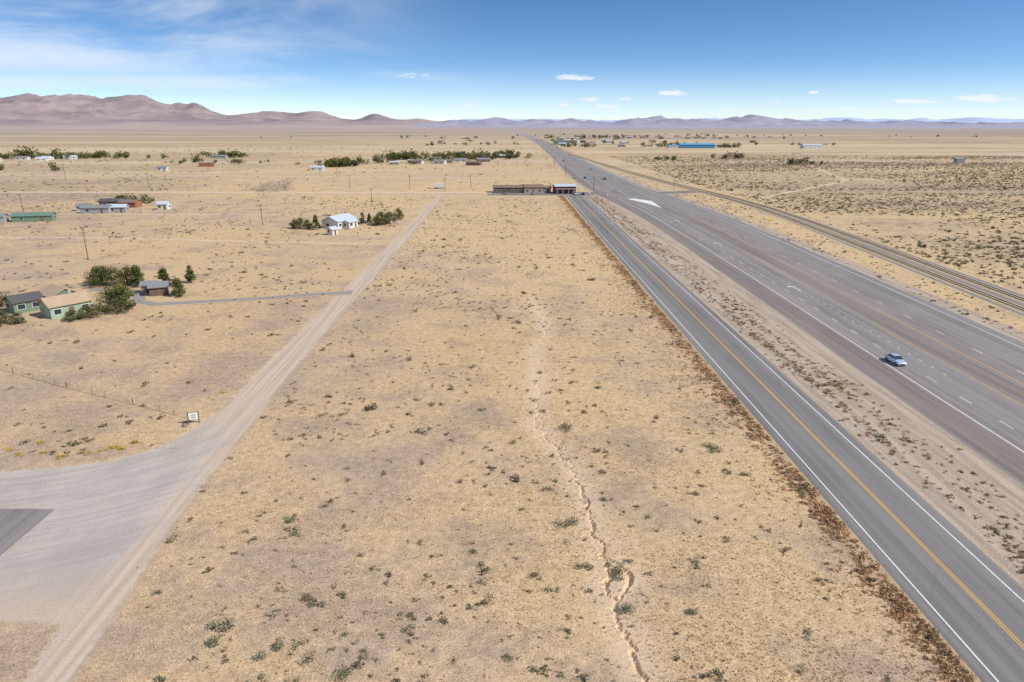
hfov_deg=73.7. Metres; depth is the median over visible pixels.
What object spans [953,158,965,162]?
metal barn
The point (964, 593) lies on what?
frontage road
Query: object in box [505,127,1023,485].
highway road
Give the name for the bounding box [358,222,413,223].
driveway
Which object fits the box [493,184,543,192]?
long roadhouse
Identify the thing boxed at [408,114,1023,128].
distant hills
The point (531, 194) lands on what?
parking lot
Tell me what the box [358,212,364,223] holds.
juniper tree
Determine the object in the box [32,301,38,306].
window front
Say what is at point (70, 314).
juniper tree
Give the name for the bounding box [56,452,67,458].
yellow rabbitbrush
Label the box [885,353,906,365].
sedan car
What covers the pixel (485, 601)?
sagebrush scrub
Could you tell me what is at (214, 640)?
greasewood bush
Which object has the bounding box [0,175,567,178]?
farm track
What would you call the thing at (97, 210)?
walls
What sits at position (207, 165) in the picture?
walls
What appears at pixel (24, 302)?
garage wing
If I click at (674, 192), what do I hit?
crossroad
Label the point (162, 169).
walls
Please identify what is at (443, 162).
walls
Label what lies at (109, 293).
juniper tree
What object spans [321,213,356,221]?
roof
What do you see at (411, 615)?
greasewood bush
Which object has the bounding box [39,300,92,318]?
walls
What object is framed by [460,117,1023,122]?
farthest hills
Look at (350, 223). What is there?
porch wing
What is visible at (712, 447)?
greasewood bush
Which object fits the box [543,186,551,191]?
store annex
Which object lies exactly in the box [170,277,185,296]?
juniper tree
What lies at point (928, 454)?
verge scrub
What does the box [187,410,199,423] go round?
entrance sign
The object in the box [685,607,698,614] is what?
greasewood bush
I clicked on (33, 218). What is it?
walls
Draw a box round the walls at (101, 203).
[99,202,117,204]
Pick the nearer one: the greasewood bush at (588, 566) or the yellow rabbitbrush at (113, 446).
the greasewood bush at (588, 566)
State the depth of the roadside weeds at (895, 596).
76.87 m
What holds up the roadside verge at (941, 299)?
on the ground at (24, 347)
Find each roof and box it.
[9,212,56,216]
[36,290,92,308]
[74,203,92,206]
[78,204,111,208]
[97,198,124,201]
[108,204,128,207]
[117,199,140,202]
[198,162,213,163]
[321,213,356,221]
[465,161,481,162]
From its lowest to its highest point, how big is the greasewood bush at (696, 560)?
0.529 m
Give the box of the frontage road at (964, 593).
[565,194,1023,681]
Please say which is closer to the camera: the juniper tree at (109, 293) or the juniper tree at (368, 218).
the juniper tree at (109, 293)
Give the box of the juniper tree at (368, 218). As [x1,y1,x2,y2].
[367,213,371,223]
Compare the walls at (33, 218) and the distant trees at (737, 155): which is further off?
the distant trees at (737, 155)
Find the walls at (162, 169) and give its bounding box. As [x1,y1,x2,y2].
[156,167,168,170]
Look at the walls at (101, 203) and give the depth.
354.02 m
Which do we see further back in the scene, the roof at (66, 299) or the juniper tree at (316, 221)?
the juniper tree at (316, 221)
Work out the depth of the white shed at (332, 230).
265.93 m
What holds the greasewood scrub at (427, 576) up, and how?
on the ground at (24, 347)
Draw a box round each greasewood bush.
[207,615,235,646]
[255,637,284,660]
[302,592,314,601]
[332,662,349,681]
[406,611,416,620]
[470,548,478,554]
[530,571,541,580]
[553,516,580,527]
[558,421,571,431]
[576,562,594,569]
[611,565,624,580]
[621,601,636,612]
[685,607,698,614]
[688,553,700,563]
[704,441,721,452]
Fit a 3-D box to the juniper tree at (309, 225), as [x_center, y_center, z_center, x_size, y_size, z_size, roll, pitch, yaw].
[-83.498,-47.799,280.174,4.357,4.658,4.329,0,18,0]
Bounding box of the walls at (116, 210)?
[111,205,128,212]
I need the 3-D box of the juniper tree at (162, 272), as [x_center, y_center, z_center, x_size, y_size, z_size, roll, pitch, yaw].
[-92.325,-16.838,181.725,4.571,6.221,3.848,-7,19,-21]
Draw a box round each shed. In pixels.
[138,280,156,292]
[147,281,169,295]
[325,226,338,234]
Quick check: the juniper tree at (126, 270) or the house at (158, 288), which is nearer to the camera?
the house at (158, 288)
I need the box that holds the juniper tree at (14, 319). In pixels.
[7,312,27,323]
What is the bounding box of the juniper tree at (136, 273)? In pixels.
[128,264,144,285]
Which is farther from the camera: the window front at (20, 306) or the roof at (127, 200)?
the roof at (127, 200)
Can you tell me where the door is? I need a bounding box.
[156,288,160,295]
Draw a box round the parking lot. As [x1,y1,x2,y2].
[487,194,592,194]
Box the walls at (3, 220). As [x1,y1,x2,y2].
[0,214,8,222]
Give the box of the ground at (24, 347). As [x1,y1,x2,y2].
[0,127,1023,681]
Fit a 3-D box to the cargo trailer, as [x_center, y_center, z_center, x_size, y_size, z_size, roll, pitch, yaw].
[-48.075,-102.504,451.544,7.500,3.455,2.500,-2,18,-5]
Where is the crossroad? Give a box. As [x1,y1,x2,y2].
[492,190,698,193]
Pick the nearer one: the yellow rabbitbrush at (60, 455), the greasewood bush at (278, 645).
the greasewood bush at (278, 645)
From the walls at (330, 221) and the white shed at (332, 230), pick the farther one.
the walls at (330, 221)
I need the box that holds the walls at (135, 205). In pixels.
[118,200,141,207]
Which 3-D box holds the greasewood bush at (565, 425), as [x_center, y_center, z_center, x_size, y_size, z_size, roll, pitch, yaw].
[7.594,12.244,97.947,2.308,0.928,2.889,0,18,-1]
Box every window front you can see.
[17,303,25,309]
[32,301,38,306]
[53,308,61,314]
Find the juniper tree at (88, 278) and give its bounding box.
[83,265,112,284]
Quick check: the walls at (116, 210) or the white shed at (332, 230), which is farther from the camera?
the walls at (116, 210)
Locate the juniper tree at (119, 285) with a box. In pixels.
[111,282,132,292]
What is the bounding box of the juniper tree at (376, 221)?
[370,215,381,225]
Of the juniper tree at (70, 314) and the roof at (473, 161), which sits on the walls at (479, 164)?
the roof at (473, 161)
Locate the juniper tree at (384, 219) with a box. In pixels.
[373,211,389,224]
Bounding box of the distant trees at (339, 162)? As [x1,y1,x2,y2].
[0,145,532,203]
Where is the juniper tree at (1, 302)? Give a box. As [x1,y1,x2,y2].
[0,289,12,307]
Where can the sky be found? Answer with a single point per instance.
(434, 60)
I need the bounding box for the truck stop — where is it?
[554,140,569,144]
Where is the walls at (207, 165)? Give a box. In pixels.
[199,163,214,166]
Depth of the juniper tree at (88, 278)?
184.52 m
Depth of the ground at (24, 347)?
108.51 m
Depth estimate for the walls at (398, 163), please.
698.25 m
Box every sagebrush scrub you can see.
[0,194,413,455]
[2,146,578,191]
[165,199,972,681]
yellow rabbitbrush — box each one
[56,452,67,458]
[105,443,118,449]
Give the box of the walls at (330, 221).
[322,217,342,228]
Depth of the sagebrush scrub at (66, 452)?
203.56 m
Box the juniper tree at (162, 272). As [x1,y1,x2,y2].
[157,267,172,284]
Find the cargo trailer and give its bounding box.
[434,183,444,188]
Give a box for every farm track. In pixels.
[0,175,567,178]
[7,213,375,214]
[64,151,402,151]
[665,153,1023,154]
[756,153,852,198]
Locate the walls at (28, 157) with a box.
[14,156,30,159]
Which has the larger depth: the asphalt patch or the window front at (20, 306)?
the window front at (20, 306)
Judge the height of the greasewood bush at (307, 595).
0.556 m
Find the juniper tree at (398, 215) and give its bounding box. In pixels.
[392,207,404,219]
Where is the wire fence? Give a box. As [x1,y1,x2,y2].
[0,364,187,416]
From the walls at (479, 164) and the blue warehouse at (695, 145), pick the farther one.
the blue warehouse at (695, 145)
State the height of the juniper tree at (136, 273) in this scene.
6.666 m
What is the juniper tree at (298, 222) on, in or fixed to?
on the ground at (24, 347)
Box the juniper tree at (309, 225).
[304,219,312,228]
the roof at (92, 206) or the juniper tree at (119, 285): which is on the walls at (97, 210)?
the roof at (92, 206)
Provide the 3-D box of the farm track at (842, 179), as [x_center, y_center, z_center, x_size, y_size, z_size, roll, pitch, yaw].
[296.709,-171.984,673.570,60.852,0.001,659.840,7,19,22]
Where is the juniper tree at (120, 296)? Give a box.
[109,292,128,304]
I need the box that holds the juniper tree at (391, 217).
[384,211,396,223]
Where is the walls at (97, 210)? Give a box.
[80,205,110,213]
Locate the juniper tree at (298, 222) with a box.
[291,217,306,228]
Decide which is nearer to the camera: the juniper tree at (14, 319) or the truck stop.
the juniper tree at (14, 319)
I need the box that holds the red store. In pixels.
[553,184,576,193]
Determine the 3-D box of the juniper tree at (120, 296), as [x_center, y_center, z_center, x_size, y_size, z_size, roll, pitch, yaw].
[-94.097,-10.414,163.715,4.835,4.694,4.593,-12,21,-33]
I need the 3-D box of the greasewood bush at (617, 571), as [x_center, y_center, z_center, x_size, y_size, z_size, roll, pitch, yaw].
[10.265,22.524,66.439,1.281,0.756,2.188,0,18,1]
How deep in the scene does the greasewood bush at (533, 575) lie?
66.07 m
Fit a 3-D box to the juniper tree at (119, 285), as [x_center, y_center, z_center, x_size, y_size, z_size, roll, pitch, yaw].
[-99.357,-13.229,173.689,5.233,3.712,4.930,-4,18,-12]
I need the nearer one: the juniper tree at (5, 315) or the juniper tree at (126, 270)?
the juniper tree at (5, 315)
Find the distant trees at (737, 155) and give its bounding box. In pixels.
[260,133,976,164]
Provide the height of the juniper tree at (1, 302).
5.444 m
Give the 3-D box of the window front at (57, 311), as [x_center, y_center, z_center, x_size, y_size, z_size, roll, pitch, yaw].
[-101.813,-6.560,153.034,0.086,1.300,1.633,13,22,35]
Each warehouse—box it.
[667,143,714,147]
[800,144,821,147]
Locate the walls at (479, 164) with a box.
[466,162,481,165]
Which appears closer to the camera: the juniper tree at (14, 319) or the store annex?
the juniper tree at (14, 319)
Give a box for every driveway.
[87,287,352,306]
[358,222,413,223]
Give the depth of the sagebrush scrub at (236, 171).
665.39 m
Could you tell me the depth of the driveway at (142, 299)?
170.50 m
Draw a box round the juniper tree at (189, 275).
[183,265,196,282]
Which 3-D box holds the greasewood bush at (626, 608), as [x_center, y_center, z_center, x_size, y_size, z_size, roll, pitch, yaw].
[10.479,24.031,61.553,1.233,0.703,1.336,-4,18,-13]
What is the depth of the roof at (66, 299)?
155.05 m
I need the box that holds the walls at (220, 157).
[211,155,227,158]
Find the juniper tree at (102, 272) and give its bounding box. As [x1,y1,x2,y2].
[86,264,120,285]
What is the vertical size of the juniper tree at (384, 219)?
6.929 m
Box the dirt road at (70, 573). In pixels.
[0,193,449,681]
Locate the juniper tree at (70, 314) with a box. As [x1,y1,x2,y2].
[62,309,85,320]
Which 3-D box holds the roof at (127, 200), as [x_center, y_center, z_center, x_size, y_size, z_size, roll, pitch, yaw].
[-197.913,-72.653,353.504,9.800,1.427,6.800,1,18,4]
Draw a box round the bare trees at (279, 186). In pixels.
[240,177,296,191]
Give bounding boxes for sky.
[0,0,1023,120]
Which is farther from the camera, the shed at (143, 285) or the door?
the shed at (143, 285)
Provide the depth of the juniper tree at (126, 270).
183.42 m
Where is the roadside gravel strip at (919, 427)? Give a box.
[585,194,1023,587]
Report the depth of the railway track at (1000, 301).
229.71 m
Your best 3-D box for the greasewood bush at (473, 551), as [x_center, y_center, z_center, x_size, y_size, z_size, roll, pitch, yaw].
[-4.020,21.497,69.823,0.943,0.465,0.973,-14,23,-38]
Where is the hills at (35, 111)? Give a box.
[0,93,443,128]
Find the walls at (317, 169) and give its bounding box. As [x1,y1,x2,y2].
[310,167,324,170]
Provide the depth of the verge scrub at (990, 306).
232.88 m
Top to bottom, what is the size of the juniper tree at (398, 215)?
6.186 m
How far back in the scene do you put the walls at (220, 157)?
822.62 m
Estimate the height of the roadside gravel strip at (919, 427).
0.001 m
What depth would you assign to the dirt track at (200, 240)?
254.04 m
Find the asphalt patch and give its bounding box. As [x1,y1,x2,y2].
[0,509,54,555]
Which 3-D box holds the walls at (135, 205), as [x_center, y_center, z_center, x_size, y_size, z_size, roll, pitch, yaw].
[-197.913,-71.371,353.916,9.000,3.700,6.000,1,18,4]
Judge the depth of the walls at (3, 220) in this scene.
298.96 m
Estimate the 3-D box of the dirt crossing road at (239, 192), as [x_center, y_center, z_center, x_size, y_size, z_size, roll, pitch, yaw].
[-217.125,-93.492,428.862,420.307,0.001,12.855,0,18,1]
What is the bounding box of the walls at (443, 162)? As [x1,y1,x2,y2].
[433,160,446,163]
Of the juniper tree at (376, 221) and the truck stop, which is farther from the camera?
the truck stop
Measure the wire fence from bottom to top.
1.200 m
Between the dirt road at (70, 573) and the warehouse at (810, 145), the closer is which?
the dirt road at (70, 573)
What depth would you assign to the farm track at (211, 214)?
325.45 m
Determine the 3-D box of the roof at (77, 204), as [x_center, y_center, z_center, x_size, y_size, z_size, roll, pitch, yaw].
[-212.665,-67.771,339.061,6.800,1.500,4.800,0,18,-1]
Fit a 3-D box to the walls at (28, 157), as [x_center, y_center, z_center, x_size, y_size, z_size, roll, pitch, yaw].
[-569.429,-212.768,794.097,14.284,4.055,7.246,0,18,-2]
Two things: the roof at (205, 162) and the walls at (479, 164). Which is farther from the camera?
the walls at (479, 164)
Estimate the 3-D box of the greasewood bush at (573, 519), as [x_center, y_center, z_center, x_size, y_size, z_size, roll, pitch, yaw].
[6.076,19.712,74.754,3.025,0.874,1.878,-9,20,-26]
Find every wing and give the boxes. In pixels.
[2,291,44,313]
[40,283,78,296]
[342,218,358,228]
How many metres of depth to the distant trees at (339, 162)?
803.94 m
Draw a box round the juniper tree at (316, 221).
[311,214,320,229]
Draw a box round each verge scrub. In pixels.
[589,197,1023,572]
[620,173,1022,333]
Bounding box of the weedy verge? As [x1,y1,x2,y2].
[559,195,980,681]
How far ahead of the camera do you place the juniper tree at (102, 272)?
181.60 m
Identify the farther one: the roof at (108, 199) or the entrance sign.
the roof at (108, 199)
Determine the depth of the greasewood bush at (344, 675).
54.30 m
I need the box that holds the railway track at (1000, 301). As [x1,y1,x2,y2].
[539,139,1023,313]
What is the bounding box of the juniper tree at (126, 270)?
[110,265,142,285]
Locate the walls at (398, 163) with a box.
[389,162,400,164]
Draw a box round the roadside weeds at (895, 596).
[557,195,976,681]
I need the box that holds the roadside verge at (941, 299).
[563,148,1023,341]
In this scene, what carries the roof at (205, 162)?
on the walls at (207, 165)
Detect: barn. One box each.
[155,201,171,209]
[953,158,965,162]
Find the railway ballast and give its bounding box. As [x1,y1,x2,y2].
[519,131,1023,318]
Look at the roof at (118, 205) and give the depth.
332.36 m
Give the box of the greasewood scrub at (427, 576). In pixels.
[145,198,889,681]
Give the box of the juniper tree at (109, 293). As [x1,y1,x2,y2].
[94,283,136,313]
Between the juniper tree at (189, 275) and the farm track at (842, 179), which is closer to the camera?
the juniper tree at (189, 275)
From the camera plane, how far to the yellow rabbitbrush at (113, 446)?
92.09 m
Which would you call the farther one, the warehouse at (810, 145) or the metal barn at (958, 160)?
the warehouse at (810, 145)
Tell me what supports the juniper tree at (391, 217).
on the ground at (24, 347)
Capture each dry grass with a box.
[0,295,322,449]
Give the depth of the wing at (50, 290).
161.47 m
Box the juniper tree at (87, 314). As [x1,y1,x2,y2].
[75,304,101,318]
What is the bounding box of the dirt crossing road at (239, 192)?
[0,191,492,193]
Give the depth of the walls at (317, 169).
616.42 m
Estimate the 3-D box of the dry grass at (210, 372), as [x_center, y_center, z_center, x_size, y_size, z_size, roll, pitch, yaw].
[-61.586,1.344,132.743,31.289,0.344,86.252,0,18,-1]
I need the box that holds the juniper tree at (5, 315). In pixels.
[0,310,11,323]
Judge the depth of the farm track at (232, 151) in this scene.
1020.49 m
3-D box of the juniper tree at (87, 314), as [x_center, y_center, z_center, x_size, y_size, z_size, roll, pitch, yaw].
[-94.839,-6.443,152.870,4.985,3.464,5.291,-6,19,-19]
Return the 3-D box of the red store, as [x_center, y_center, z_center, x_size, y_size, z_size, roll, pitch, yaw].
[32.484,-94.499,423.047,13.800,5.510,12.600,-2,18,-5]
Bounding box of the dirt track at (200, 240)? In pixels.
[0,236,381,244]
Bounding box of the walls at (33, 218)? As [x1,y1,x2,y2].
[11,213,56,221]
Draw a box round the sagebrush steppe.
[609,156,1023,288]

